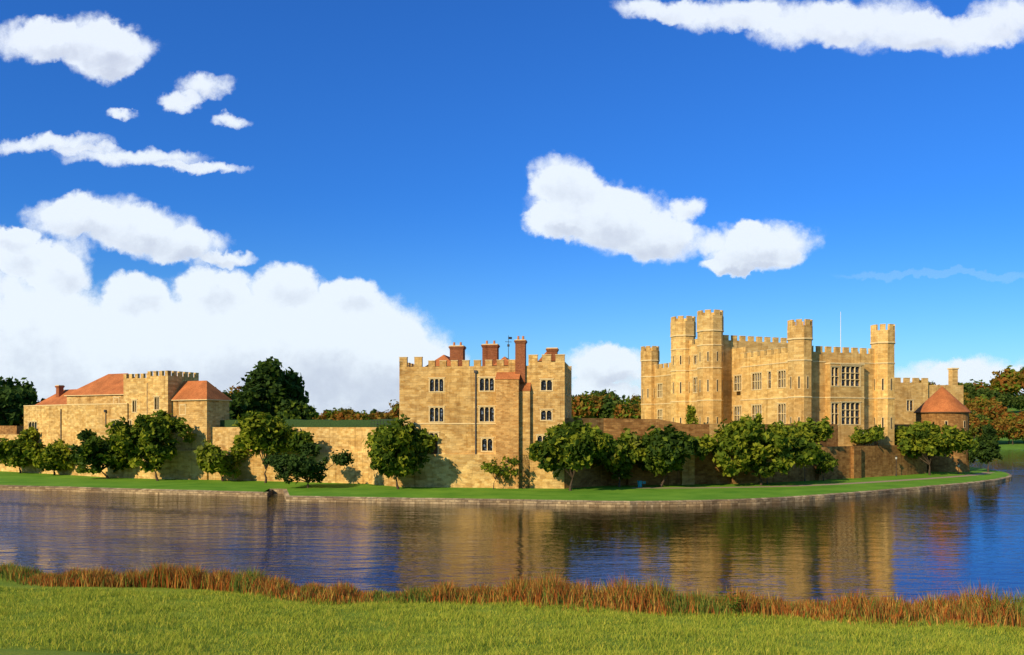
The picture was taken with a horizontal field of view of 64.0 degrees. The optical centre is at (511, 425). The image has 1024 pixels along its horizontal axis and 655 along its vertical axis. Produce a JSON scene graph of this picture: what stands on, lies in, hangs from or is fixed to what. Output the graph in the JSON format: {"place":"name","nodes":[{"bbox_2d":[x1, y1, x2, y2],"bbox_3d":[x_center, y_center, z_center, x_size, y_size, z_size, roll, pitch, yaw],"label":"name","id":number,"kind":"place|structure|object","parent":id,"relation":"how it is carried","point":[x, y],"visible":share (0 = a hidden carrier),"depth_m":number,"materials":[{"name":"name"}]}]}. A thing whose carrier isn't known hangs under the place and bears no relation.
{"place":"outdoors","nodes":[
{"label":"outdoors","id":0,"kind":"place"},
{"bbox_2d":[0,467,1011,506],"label":"lawn","id":1,"kind":"structure","parent":0,"point":[613,496],"depth_m":101.24,"materials":[{"name":"plant"}]},
{"bbox_2d":[0,427,38,472],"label":"lawn tree","id":2,"kind":"object","parent":1,"relation":"on","point":[11,453],"visible":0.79,"depth_m":133.70,"materials":[{"name":"green plant"}]},
{"bbox_2d":[22,438,75,474],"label":"lawn tree","id":3,"kind":"object","parent":1,"relation":"on","point":[55,456],"visible":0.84,"depth_m":129.81,"materials":[{"name":"green plant"}]},
{"bbox_2d":[67,428,130,478],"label":"lawn tree","id":4,"kind":"object","parent":1,"relation":"on","point":[95,451],"visible":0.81,"depth_m":120.77,"materials":[{"name":"green plant"}]},
{"bbox_2d":[0,370,231,479],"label":"gatehouse","id":5,"kind":"object","parent":1,"relation":"on","point":[97,405],"visible":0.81,"depth_m":126.20,"materials":[{"name":"stone"}]},
{"bbox_2d":[105,409,196,480],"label":"lawn tree","id":6,"kind":"object","parent":1,"relation":"on","point":[146,437],"visible":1,"depth_m":115.87,"materials":[{"name":"green plant"}]},
{"bbox_2d":[193,438,249,480],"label":"lawn tree","id":7,"kind":"object","parent":1,"relation":"on","point":[211,458],"visible":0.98,"depth_m":115.14,"materials":[{"name":"green plant"}]},
{"bbox_2d":[227,385,241,395],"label":"tree","id":8,"kind":"object","parent":1,"relation":"on","point":[234,388],"visible":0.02,"depth_m":174.34,"materials":[{"name":"green plant"}]},
{"bbox_2d":[222,388,258,419],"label":"tree","id":9,"kind":"object","parent":1,"relation":"on","point":[240,405],"visible":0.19,"depth_m":155.58,"materials":[{"name":"green plant"}]},
{"bbox_2d":[232,356,309,415],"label":"tree","id":10,"kind":"object","parent":1,"relation":"on","point":[271,381],"visible":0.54,"depth_m":161.09,"materials":[{"name":"green plant"}]},
{"bbox_2d":[232,410,314,482],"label":"lawn tree","id":11,"kind":"object","parent":1,"relation":"on","point":[266,432],"visible":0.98,"depth_m":111.30,"materials":[{"name":"green plant"}]},
{"bbox_2d":[274,398,318,419],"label":"tree","id":12,"kind":"object","parent":1,"relation":"on","point":[294,409],"visible":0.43,"depth_m":157.85,"materials":[{"name":"green plant"}]},
{"bbox_2d":[262,442,354,487],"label":"tree","id":13,"kind":"object","parent":1,"relation":"on","point":[305,466],"depth_m":103.25,"materials":[{"name":"green plant"}]},
{"bbox_2d":[220,419,398,426],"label":"terrace hedge","id":14,"kind":"object","parent":1,"relation":"on","point":[322,423],"visible":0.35,"depth_m":116.21,"materials":[{"name":"green plant"}]},
{"bbox_2d":[363,413,439,488],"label":"lawn tree","id":15,"kind":"object","parent":1,"relation":"on","point":[397,445],"visible":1,"depth_m":100.48,"materials":[{"name":"green plant"}]},
{"bbox_2d":[0,418,926,488],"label":"curtain wall","id":16,"kind":"structure","parent":1,"relation":"on","point":[454,470],"depth_m":112.48,"materials":[{"name":"stone"},{"name":"dark stone"},{"name":"grass"}]},
{"bbox_2d":[849,424,884,445],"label":"terrace shrub","id":17,"kind":"object","parent":16,"relation":"on","point":[873,434],"visible":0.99,"depth_m":126.30,"materials":[{"name":"green plant"}]},
{"bbox_2d":[399,335,571,488],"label":"castle tower","id":18,"kind":"structure","parent":1,"relation":"on","point":[456,402],"depth_m":105.02,"materials":[{"name":"stone"}]},
{"bbox_2d":[479,456,520,488],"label":"tree","id":19,"kind":"object","parent":1,"relation":"on","point":[495,469],"visible":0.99,"depth_m":101.64,"materials":[{"name":"green plant"}]},
{"bbox_2d":[525,416,617,490],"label":"lawn tree","id":20,"kind":"object","parent":1,"relation":"on","point":[575,446],"visible":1,"depth_m":97.57,"materials":[{"name":"green plant"}]},
{"bbox_2d":[592,427,646,486],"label":"lawn tree","id":21,"kind":"object","parent":1,"relation":"on","point":[618,462],"visible":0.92,"depth_m":104.42,"materials":[{"name":"green plant"}]},
{"bbox_2d":[635,423,698,486],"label":"lawn tree","id":22,"kind":"object","parent":1,"relation":"on","point":[669,449],"visible":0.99,"depth_m":103.09,"materials":[{"name":"green plant"}]},
{"bbox_2d":[685,404,698,423],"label":"conifer","id":23,"kind":"object","parent":1,"relation":"on","point":[690,416],"visible":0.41,"depth_m":135.81,"materials":[{"name":"green plant"}]},
{"bbox_2d":[692,413,824,484],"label":"lawn tree","id":24,"kind":"object","parent":1,"relation":"on","point":[751,444],"visible":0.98,"depth_m":106.36,"materials":[{"name":"green plant"}]},
{"bbox_2d":[640,309,894,445],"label":"castle","id":25,"kind":"structure","parent":1,"relation":"on","point":[712,373],"depth_m":133.17,"materials":[{"name":"stone"}]},
{"bbox_2d":[815,450,838,480],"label":"tree","id":26,"kind":"object","parent":1,"relation":"on","point":[828,461],"visible":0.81,"depth_m":116.19,"materials":[{"name":"green plant"}]},
{"bbox_2d":[894,368,962,423],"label":"building","id":27,"kind":"structure","parent":1,"relation":"on","point":[911,398],"depth_m":169.47,"materials":[{"name":"stone"}]},
{"bbox_2d":[894,421,978,474],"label":"lawn tree","id":28,"kind":"object","parent":1,"relation":"on","point":[923,437],"visible":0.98,"depth_m":129.25,"materials":[{"name":"green plant"}]},
{"bbox_2d":[914,386,970,471],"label":"bastion tower","id":29,"kind":"structure","parent":1,"relation":"on","point":[941,406],"depth_m":140.62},
{"bbox_2d":[968,423,1002,471],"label":"tree","id":30,"kind":"object","parent":1,"relation":"on","point":[987,449],"visible":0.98,"depth_m":139.31,"materials":[{"name":"green plant"}]},
{"bbox_2d":[0,449,1023,606],"bbox_3d":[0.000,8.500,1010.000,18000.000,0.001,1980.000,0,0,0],"label":"lake water","id":31,"kind":"structure","parent":0,"point":[918,544],"depth_m":60.71,"materials":[{"name":"blue liquid"}]},
{"bbox_2d":[0,406,1023,654],"bbox_3d":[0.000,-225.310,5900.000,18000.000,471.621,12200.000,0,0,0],"label":"ground","id":32,"kind":"structure","parent":0,"point":[34,650],"depth_m":30.07,"materials":[{"name":"green plant"}]},
{"bbox_2d":[3,405,23,425],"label":"autumn tree","id":33,"kind":"object","parent":32,"relation":"on","point":[22,422],"visible":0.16,"depth_m":300.95,"materials":[{"name":"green plant"}]},
{"bbox_2d":[0,385,30,425],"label":"dark tree","id":34,"kind":"object","parent":32,"relation":"on","point":[11,400],"visible":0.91,"depth_m":296.96,"materials":[{"name":"green plant"}]},
{"bbox_2d":[0,376,37,400],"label":"dark tree","id":35,"kind":"object","parent":32,"relation":"on","point":[9,382],"visible":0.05,"depth_m":344.41,"materials":[{"name":"green plant"}]},
{"bbox_2d":[10,385,44,404],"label":"dark tree","id":36,"kind":"object","parent":32,"relation":"on","point":[29,395],"visible":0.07,"depth_m":330.11,"materials":[{"name":"green plant"}]},
{"bbox_2d":[312,414,331,419],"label":"autumn tree","id":37,"kind":"object","parent":32,"relation":"on","point":[321,418],"visible":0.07,"depth_m":303.35,"materials":[{"name":"orange plant"}]},
{"bbox_2d":[321,407,341,419],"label":"autumn tree","id":38,"kind":"object","parent":32,"relation":"on","point":[330,415],"visible":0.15,"depth_m":331.24,"materials":[{"name":"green plant"}]},
{"bbox_2d":[332,407,356,419],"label":"autumn tree","id":39,"kind":"object","parent":32,"relation":"on","point":[343,415],"visible":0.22,"depth_m":315.94,"materials":[{"name":"orange plant"}]},
{"bbox_2d":[351,410,377,419],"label":"autumn tree","id":40,"kind":"object","parent":32,"relation":"on","point":[364,416],"visible":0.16,"depth_m":305.42,"materials":[{"name":"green plant"}]},
{"bbox_2d":[374,410,393,418],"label":"autumn tree","id":41,"kind":"object","parent":32,"relation":"on","point":[382,415],"visible":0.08,"depth_m":304.30,"materials":[{"name":"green plant"}]},
{"bbox_2d":[385,400,398,418],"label":"autumn tree","id":42,"kind":"object","parent":32,"relation":"on","point":[395,409],"visible":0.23,"depth_m":314.92,"materials":[{"name":"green plant"}]},
{"bbox_2d":[0,560,1023,629],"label":"shore reeds","id":43,"kind":"object","parent":32,"relation":"on","point":[993,611],"depth_m":38.09,"materials":[{"name":"plant"}]},
{"bbox_2d":[572,391,603,417],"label":"autumn tree","id":44,"kind":"object","parent":32,"relation":"on","point":[589,406],"visible":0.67,"depth_m":345.40,"materials":[{"name":"orange plant"}]},
{"bbox_2d":[590,389,619,400],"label":"green tree","id":45,"kind":"object","parent":32,"relation":"on","point":[596,392],"visible":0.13,"depth_m":567.27,"materials":[{"name":"green plant"}]},
{"bbox_2d":[598,391,618,406],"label":"autumn tree","id":46,"kind":"object","parent":32,"relation":"on","point":[607,398],"visible":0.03,"depth_m":355.49,"materials":[{"name":"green plant"}]},
{"bbox_2d":[596,392,640,417],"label":"green tree","id":47,"kind":"object","parent":32,"relation":"on","point":[607,411],"visible":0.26,"depth_m":344.00,"materials":[{"name":"green plant"}]},
{"bbox_2d":[612,400,640,418],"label":"autumn tree","id":48,"kind":"object","parent":32,"relation":"on","point":[630,411],"visible":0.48,"depth_m":328.50,"materials":[{"name":"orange plant"}]},
{"bbox_2d":[616,395,638,405],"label":"green tree","id":49,"kind":"object","parent":32,"relation":"on","point":[621,400],"visible":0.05,"depth_m":365.51,"materials":[{"name":"green plant"}]},
{"bbox_2d":[715,586,732,601],"bbox_3d":[9.666,7.903,37.398,1.058,1.243,0.776,0,0,36],"label":"dock plant","id":50,"kind":"object","parent":32,"relation":"on","point":[719,592],"visible":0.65,"depth_m":37.41,"materials":[{"name":"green plant"}]},
{"bbox_2d":[714,423,741,440],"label":"terrace shrub","id":51,"kind":"object","parent":32,"relation":"on","point":[720,434],"visible":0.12,"depth_m":111.84,"materials":[{"name":"green plant"}]},
{"bbox_2d":[727,591,743,612],"bbox_3d":[9.710,7.670,35.568,0.842,1.237,0.714,0,0,0],"label":"dock plant","id":52,"kind":"object","parent":32,"relation":"on","point":[736,605],"visible":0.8,"depth_m":35.57,"materials":[{"name":"green plant"}]},
{"bbox_2d":[788,416,833,442],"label":"terrace shrub","id":53,"kind":"object","parent":32,"relation":"on","point":[822,430],"visible":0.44,"depth_m":118.47,"materials":[{"name":"green plant"}]},
{"bbox_2d":[963,392,969,402],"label":"autumn tree","id":54,"kind":"object","parent":32,"relation":"on","point":[966,394],"visible":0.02,"depth_m":446.34,"materials":[{"name":"orange plant"}]},
{"bbox_2d":[958,382,984,399],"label":"green tree","id":55,"kind":"object","parent":32,"relation":"on","point":[969,389],"visible":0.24,"depth_m":467.47,"materials":[{"name":"green plant"}]},
{"bbox_2d":[964,400,982,414],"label":"autumn tree","id":56,"kind":"object","parent":32,"relation":"on","point":[976,408],"visible":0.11,"depth_m":368.90,"materials":[{"name":"orange plant"}]},
{"bbox_2d":[962,379,992,391],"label":"autumn tree","id":57,"kind":"object","parent":32,"relation":"on","point":[980,384],"visible":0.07,"depth_m":497.75,"materials":[{"name":"green plant"}]},
{"bbox_2d":[969,411,989,440],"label":"autumn tree","id":58,"kind":"object","parent":32,"relation":"on","point":[975,426],"visible":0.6,"depth_m":306.91,"materials":[{"name":"orange plant"}]},
{"bbox_2d":[971,410,988,420],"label":"green tree","id":59,"kind":"object","parent":32,"relation":"on","point":[979,416],"visible":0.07,"depth_m":343.11,"materials":[{"name":"green plant"}]},
{"bbox_2d":[964,394,997,410],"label":"autumn tree","id":60,"kind":"object","parent":32,"relation":"on","point":[981,401],"visible":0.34,"depth_m":426.46,"materials":[{"name":"plant"}]},
{"bbox_2d":[975,387,999,400],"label":"green tree","id":61,"kind":"object","parent":32,"relation":"on","point":[987,393],"visible":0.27,"depth_m":467.92,"materials":[{"name":"green plant"}]},
{"bbox_2d":[980,402,995,416],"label":"autumn tree","id":62,"kind":"object","parent":32,"relation":"on","point":[984,409],"visible":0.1,"depth_m":372.68,"materials":[{"name":"brown plant"}]},
{"bbox_2d":[990,418,1007,439],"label":"autumn tree","id":63,"kind":"object","parent":32,"relation":"on","point":[999,427],"visible":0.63,"depth_m":304.85,"materials":[{"name":"orange plant"}]},
{"bbox_2d":[984,400,1016,420],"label":"autumn tree","id":64,"kind":"object","parent":32,"relation":"on","point":[996,412],"visible":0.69,"depth_m":347.99,"materials":[{"name":"orange plant"}]},
{"bbox_2d":[989,365,1023,405],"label":"autumn tree","id":65,"kind":"object","parent":32,"relation":"on","point":[1009,380],"visible":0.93,"depth_m":508.15,"materials":[{"name":"orange plant"}]},
{"bbox_2d":[997,392,1020,410],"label":"green tree","id":66,"kind":"object","parent":32,"relation":"on","point":[1008,399],"visible":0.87,"depth_m":465.50,"materials":[{"name":"green plant"}]},
{"bbox_2d":[995,414,1022,443],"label":"autumn tree","id":67,"kind":"object","parent":32,"relation":"on","point":[1014,421],"visible":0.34,"depth_m":308.87,"materials":[{"name":"brown plant"}]},
{"bbox_2d":[1001,418,1023,444],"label":"autumn tree","id":68,"kind":"object","parent":32,"relation":"on","point":[1015,434],"visible":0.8,"depth_m":306.91,"materials":[{"name":"orange plant"}]},
{"bbox_2d":[1006,410,1023,422],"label":"autumn tree","id":69,"kind":"object","parent":32,"relation":"on","point":[1022,418],"visible":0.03,"depth_m":362.79,"materials":[{"name":"brown plant"}]},
{"bbox_2d":[1012,393,1023,412],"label":"green tree","id":70,"kind":"object","parent":32,"relation":"on","point":[1021,404],"visible":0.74,"depth_m":468.58,"materials":[{"name":"green plant"}]},
{"bbox_2d":[1017,409,1023,420],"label":"autumn tree","id":71,"kind":"object","parent":32,"relation":"on","point":[1021,414],"visible":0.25,"depth_m":366.07,"materials":[{"name":"brown plant"}]},
{"bbox_2d":[0,0,1023,387],"label":"sky","id":72,"kind":"structure","parent":0,"point":[395,145],"materials":[{"name":"blue"}]},
{"bbox_2d":[637,481,645,486],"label":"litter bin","id":73,"kind":"object","parent":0,"point":[640,483],"visible":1,"depth_m":105.13,"materials":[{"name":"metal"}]},
{"bbox_2d":[631,472,994,487],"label":"lawn path","id":74,"kind":"structure","parent":0,"point":[982,473],"depth_m":110.20,"materials":[{"name":"green plant"}]}
]}

